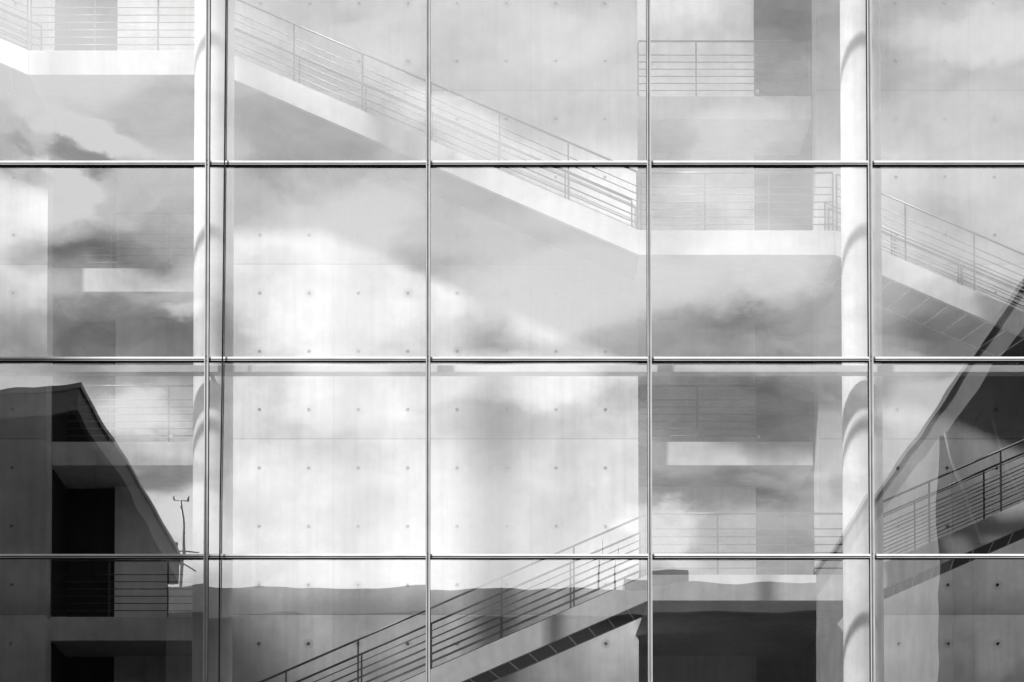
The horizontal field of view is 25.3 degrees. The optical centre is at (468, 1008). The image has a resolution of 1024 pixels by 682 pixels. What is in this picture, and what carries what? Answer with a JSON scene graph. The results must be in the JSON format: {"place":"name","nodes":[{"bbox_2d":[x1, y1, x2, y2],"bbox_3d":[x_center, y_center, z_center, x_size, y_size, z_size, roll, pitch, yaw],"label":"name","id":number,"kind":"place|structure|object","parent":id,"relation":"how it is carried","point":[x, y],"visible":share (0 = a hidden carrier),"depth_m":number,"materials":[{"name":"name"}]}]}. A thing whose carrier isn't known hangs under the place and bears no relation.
{"place":"outdoors","nodes":[
{"label":"outdoors","id":0,"kind":"place"},
{"bbox_2d":[51,642,113,681],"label":"dark doorway","id":1,"kind":"structure","parent":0,"point":[64,668],"depth_m":46.51,"materials":[{"name":"metal"}]},
{"bbox_2d":[52,469,114,616],"bbox_3d":[-7.706,-9.131,45.808,1.007,2.950,1.720,0,-2,0],"label":"dark doorway","id":2,"kind":"structure","parent":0,"point":[83,521],"depth_m":46.58,"materials":[{"name":"metal"}]},
{"bbox_2d":[53,295,115,441],"bbox_3d":[-7.706,-12.594,45.923,1.007,2.950,1.720,0,-2,0],"label":"dark doorway","id":3,"kind":"structure","parent":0,"point":[84,339],"depth_m":46.69,"materials":[{"name":"glass"}]},
{"bbox_2d":[54,123,116,267],"bbox_3d":[-7.706,-16.042,46.037,1.007,2.950,1.720,0,-2,0],"label":"dark doorway","id":4,"kind":"structure","parent":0,"point":[85,189],"depth_m":46.81,"materials":[{"name":"metal"}]},
{"bbox_3d":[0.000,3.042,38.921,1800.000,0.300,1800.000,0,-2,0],"label":"ground","id":5,"kind":"structure","parent":0,"visible":0},
{"bbox_2d":[0,0,66,681],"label":"concrete wall","id":6,"kind":"structure","parent":5,"relation":"on","point":[26,240],"depth_m":44.46,"materials":[{"name":"white concrete"}]},
{"bbox_2d":[0,0,42,107],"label":"stair flight","id":7,"kind":"object","parent":6,"relation":"attached to","point":[15,80],"visible":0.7,"depth_m":43.35,"materials":[{"name":"concrete"}]},
{"bbox_2d":[29,0,194,118],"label":"stair landing","id":8,"kind":"object","parent":6,"relation":"attached to","point":[157,84],"visible":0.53,"depth_m":43.30,"materials":[{"name":"concrete"}]},
{"bbox_2d":[53,119,193,155],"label":"balcony","id":9,"kind":"structure","parent":6,"relation":"attached to","point":[97,137],"depth_m":45.91,"materials":[{"name":"concrete"}]},
{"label":"roof","id":10,"kind":"structure","parent":6,"relation":"on","visible":0},
{"bbox_2d":[218,0,226,681],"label":"cable","id":11,"kind":"object","parent":10,"relation":"hanging from","point":[222,341],"visible":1,"depth_m":39.26,"materials":[{"name":"grey metal"}]},
{"bbox_2d":[192,0,234,681],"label":"column","id":12,"kind":"structure","parent":5,"relation":"on","point":[217,80],"depth_m":40.05,"materials":[{"name":"white concrete"}]},
{"bbox_2d":[0,365,1023,397],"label":"beam","id":13,"kind":"structure","parent":12,"relation":"attached to","point":[513,370],"depth_m":39.61,"materials":[{"name":"white metal"}]},
{"bbox_2d":[232,0,638,681],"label":"concrete wall","id":14,"kind":"structure","parent":5,"relation":"on","point":[328,262],"depth_m":44.45,"materials":[{"name":"white concrete"}]},
{"bbox_2d":[114,0,194,681],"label":"recess wall","id":15,"kind":"structure","parent":14,"relation":"attached to","point":[153,520],"depth_m":46.55,"materials":[{"name":"paint"}]},
{"bbox_2d":[55,0,117,50],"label":"dark doorway","id":16,"kind":"structure","parent":15,"relation":"attached to","point":[84,3],"depth_m":46.95,"materials":[{"name":"metal"}]},
{"bbox_2d":[50,560,192,656],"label":"balcony","id":17,"kind":"structure","parent":15,"relation":"attached to","point":[108,636],"depth_m":44.81,"materials":[{"name":"concrete"}]},
{"bbox_2d":[51,385,192,489],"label":"balcony","id":18,"kind":"structure","parent":15,"relation":"attached to","point":[109,465],"depth_m":44.94,"materials":[{"name":"concrete"}]},
{"bbox_2d":[52,212,193,321],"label":"balcony","id":19,"kind":"structure","parent":15,"relation":"attached to","point":[110,294],"depth_m":45.06,"materials":[{"name":"concrete"}]},
{"bbox_2d":[234,0,638,282],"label":"stair flight","id":20,"kind":"object","parent":14,"relation":"attached to","point":[492,194],"visible":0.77,"depth_m":43.15,"materials":[{"name":"concrete"}]},
{"bbox_2d":[637,0,755,681],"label":"recess wall","id":21,"kind":"structure","parent":14,"relation":"attached to","point":[702,19],"depth_m":46.58,"materials":[{"name":"paint"}]},
{"bbox_2d":[637,40,810,155],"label":"balcony","id":22,"kind":"structure","parent":21,"relation":"attached to","point":[767,125],"depth_m":45.18,"materials":[{"name":"concrete"}]},
{"bbox_2d":[754,0,811,99],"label":"dark doorway","id":23,"kind":"structure","parent":21,"relation":"in","point":[782,19],"depth_m":46.93,"materials":[{"name":"metal"}]},
{"bbox_2d":[754,123,812,229],"bbox_3d":[6.324,-16.042,46.037,0.959,2.950,1.720,0,-2,0],"label":"dark doorway","id":24,"kind":"structure","parent":21,"relation":"attached to","point":[789,180],"depth_m":46.83,"materials":[{"name":"metal"}]},
{"bbox_2d":[755,295,813,442],"bbox_3d":[6.324,-12.594,45.923,0.959,2.950,1.720,0,-2,0],"label":"dark doorway","id":25,"kind":"structure","parent":21,"relation":"in","point":[783,339],"depth_m":46.70,"materials":[{"name":"metal"}]},
{"bbox_2d":[756,469,813,574],"bbox_3d":[6.324,-9.131,45.808,0.959,2.950,1.720,0,-2,0],"label":"dark doorway","id":26,"kind":"structure","parent":21,"relation":"attached to","point":[786,501],"depth_m":46.60,"materials":[{"name":"metal"}]},
{"bbox_2d":[638,292,811,321],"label":"balcony","id":27,"kind":"structure","parent":14,"relation":"attached to","point":[773,306],"depth_m":45.78,"materials":[{"name":"concrete"}]},
{"bbox_2d":[638,385,812,489],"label":"balcony","id":28,"kind":"structure","parent":14,"relation":"attached to","point":[773,465],"depth_m":44.94,"materials":[{"name":"concrete"}]},
{"bbox_2d":[639,640,813,681],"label":"balcony","id":29,"kind":"structure","parent":14,"relation":"attached to","point":[776,660],"depth_m":45.78,"materials":[{"name":"concrete"}]},
{"bbox_2d":[634,172,834,291],"bbox_3d":[5.059,-14.964,44.015,3.684,1.611,1.990,0,-2,0],"label":"stair landing","id":30,"kind":"object","parent":14,"relation":"attached to","point":[705,260],"visible":0.87,"depth_m":43.08,"materials":[{"name":"concrete"}]},
{"bbox_2d":[823,173,1023,364],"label":"stair flight","id":31,"kind":"object","parent":30,"relation":"attached to","point":[957,311],"visible":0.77,"depth_m":43.07,"materials":[{"name":"concrete"}]},
{"bbox_2d":[635,513,842,639],"bbox_3d":[5.100,-8.081,42.937,3.740,1.611,3.690,0,-2,0],"label":"stair landing","id":32,"kind":"object","parent":14,"relation":"attached to","point":[747,607],"visible":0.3,"depth_m":41.31,"materials":[{"name":"concrete"}]},
{"bbox_2d":[259,514,646,681],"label":"stair flight","id":33,"kind":"object","parent":32,"relation":"attached to","point":[557,633],"visible":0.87,"depth_m":41.08,"materials":[{"name":"concrete"}]},
{"bbox_2d":[883,439,1023,598],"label":"stair flight","id":34,"kind":"object","parent":32,"relation":"attached to","point":[997,531],"visible":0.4,"depth_m":41.16,"materials":[{"name":"concrete"}]},
{"bbox_2d":[840,0,883,681],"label":"column","id":35,"kind":"structure","parent":5,"relation":"on","point":[854,340],"depth_m":40.05,"materials":[{"name":"white concrete"}]},
{"bbox_2d":[782,0,1023,681],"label":"concrete wall","id":36,"kind":"structure","parent":5,"relation":"on","point":[952,80],"depth_m":44.48,"materials":[{"name":"grey concrete"}]},
{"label":"facade wall","id":37,"kind":"structure","parent":0,"visible":0},
{"bbox_2d":[203,0,210,681],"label":"mullion","id":38,"kind":"object","parent":37,"relation":"on","point":[206,340],"visible":1,"depth_m":39.31,"materials":[{"name":"silver metal"}]},
{"bbox_2d":[426,0,430,681],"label":"mullion","id":39,"kind":"object","parent":37,"relation":"on","point":[428,135],"visible":1,"depth_m":39.31,"materials":[{"name":"silver metal"}]},
{"bbox_2d":[0,161,1023,166],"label":"transom","id":40,"kind":"object","parent":39,"relation":"attached to","point":[512,163],"visible":1,"depth_m":39.42,"materials":[{"name":"white metal"}]},
{"bbox_2d":[646,0,652,681],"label":"mullion","id":41,"kind":"object","parent":37,"relation":"on","point":[649,332],"visible":1,"depth_m":39.31,"materials":[{"name":"silver metal"}]},
{"bbox_2d":[866,0,874,681],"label":"mullion","id":42,"kind":"object","parent":37,"relation":"on","point":[870,347],"visible":1,"depth_m":39.31,"materials":[{"name":"silver metal"}]},
{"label":"facade wall","id":43,"kind":"structure","parent":37,"relation":"on","visible":0},
{"bbox_2d":[0,357,1023,362],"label":"transom","id":44,"kind":"object","parent":43,"relation":"attached to","point":[512,359],"visible":1,"depth_m":39.31,"materials":[{"name":"white metal"}]},
{"bbox_2d":[0,554,1023,558],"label":"transom","id":45,"kind":"object","parent":43,"relation":"attached to","point":[512,556],"visible":1,"depth_m":39.20,"materials":[{"name":"white metal"}]}
]}

